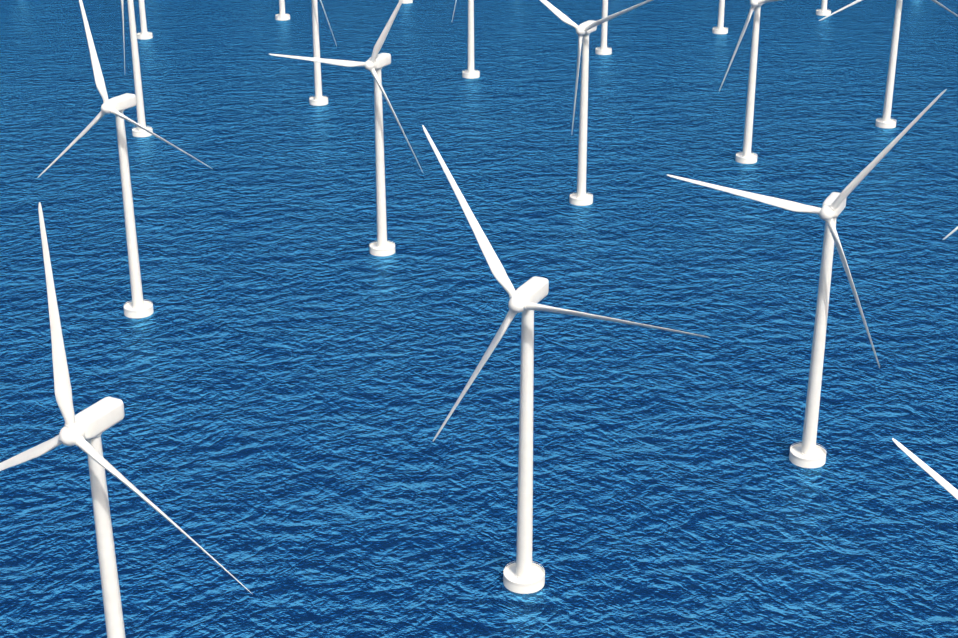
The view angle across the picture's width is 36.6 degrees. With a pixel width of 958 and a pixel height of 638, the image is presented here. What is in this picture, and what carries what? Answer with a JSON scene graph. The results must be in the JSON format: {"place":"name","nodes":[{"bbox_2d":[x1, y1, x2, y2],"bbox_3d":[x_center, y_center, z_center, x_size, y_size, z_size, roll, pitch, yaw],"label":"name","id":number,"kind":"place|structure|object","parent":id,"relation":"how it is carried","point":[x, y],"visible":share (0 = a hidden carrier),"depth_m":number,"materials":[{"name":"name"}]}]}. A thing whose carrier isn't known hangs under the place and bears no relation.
{"place":"outdoors","nodes":[
{"label":"outdoors","id":0,"kind":"place"},
{"bbox_2d":[0,0,957,637],"bbox_3d":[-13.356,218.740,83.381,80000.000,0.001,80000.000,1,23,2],"label":"sea","id":1,"kind":"structure","parent":0,"point":[284,370],"depth_m":602.21,"materials":[{"name":"liquid"}]},
{"bbox_2d":[37,0,211,317],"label":"wind turbine","id":2,"kind":"object","parent":1,"relation":"on","point":[138,306],"visible":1,"depth_m":585.20,"materials":[{"name":"paint"}]},
{"bbox_2d":[0,202,251,637],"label":"wind turbine","id":3,"kind":"object","parent":1,"relation":"on","point":[84,429],"visible":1,"depth_m":317.33,"materials":[{"name":"paint"}]},
{"bbox_2d":[121,0,152,136],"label":"wind turbine","id":4,"kind":"object","parent":1,"relation":"on","point":[138,132],"visible":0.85,"depth_m":854.37,"materials":[{"name":"paint"}]},
{"bbox_2d":[137,0,152,38],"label":"wind turbine","id":5,"kind":"object","parent":1,"relation":"on","point":[144,33],"visible":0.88,"depth_m":1123.14,"materials":[{"name":"paint"}]},
{"bbox_2d":[275,0,289,19],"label":"wind turbine","id":6,"kind":"object","parent":1,"relation":"on","point":[282,15],"visible":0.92,"depth_m":1193.46,"materials":[{"name":"paint"}]},
{"bbox_2d":[309,0,336,105],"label":"wind turbine","id":7,"kind":"object","parent":1,"relation":"on","point":[318,99],"visible":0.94,"depth_m":927.53,"materials":[{"name":"paint"}]},
{"bbox_2d":[269,0,422,255],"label":"wind turbine","id":8,"kind":"object","parent":1,"relation":"on","point":[375,63],"visible":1,"depth_m":655.00,"materials":[{"name":"paint"}]},
{"bbox_2d":[399,0,412,3],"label":"wind turbine","id":9,"kind":"object","parent":1,"relation":"on","point":[407,1],"visible":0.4,"depth_m":1262.35,"materials":[{"name":"paint"}]},
{"bbox_2d":[452,0,479,78],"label":"wind turbine","id":10,"kind":"object","parent":1,"relation":"on","point":[470,72],"visible":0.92,"depth_m":999.01,"materials":[{"name":"paint"}]},
{"bbox_2d":[422,125,709,593],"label":"wind turbine","id":11,"kind":"object","parent":1,"relation":"on","point":[523,574],"visible":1,"depth_m":394.50,"materials":[{"name":"paint"}]},
{"bbox_2d":[540,0,651,205],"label":"wind turbine","id":12,"kind":"object","parent":1,"relation":"on","point":[581,196],"visible":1,"depth_m":724.83,"materials":[{"name":"paint"}]},
{"bbox_2d":[595,0,611,54],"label":"wind turbine","id":13,"kind":"object","parent":1,"relation":"on","point":[603,49],"visible":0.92,"depth_m":1071.62,"materials":[{"name":"paint"}]},
{"bbox_2d":[712,0,727,33],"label":"wind turbine","id":14,"kind":"object","parent":1,"relation":"on","point":[719,29],"visible":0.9,"depth_m":1141.75,"materials":[{"name":"paint"}]},
{"bbox_2d":[719,0,779,163],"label":"wind turbine","id":15,"kind":"object","parent":1,"relation":"on","point":[745,156],"visible":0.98,"depth_m":800.30,"materials":[{"name":"paint"}]},
{"bbox_2d":[667,89,945,467],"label":"wind turbine","id":16,"kind":"object","parent":1,"relation":"on","point":[807,452],"visible":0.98,"depth_m":464.57,"materials":[{"name":"paint"}]},
{"bbox_2d":[816,0,830,15],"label":"wind turbine","id":17,"kind":"object","parent":1,"relation":"on","point":[823,11],"visible":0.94,"depth_m":1212.25,"materials":[{"name":"paint"}]},
{"bbox_2d":[819,0,957,127],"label":"wind turbine","id":18,"kind":"object","parent":1,"relation":"on","point":[885,121],"visible":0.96,"depth_m":873.51,"materials":[{"name":"paint"}]},
{"bbox_2d":[892,438,957,499],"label":"wind turbine","id":19,"kind":"object","parent":1,"relation":"on","point":[944,483],"visible":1,"depth_m":246.36,"materials":[{"name":"paint"}]},
{"bbox_2d":[943,226,957,239],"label":"wind turbine","id":20,"kind":"object","parent":1,"relation":"on","point":[954,230],"visible":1,"depth_m":547.24,"materials":[{"name":"paint"}]}
]}

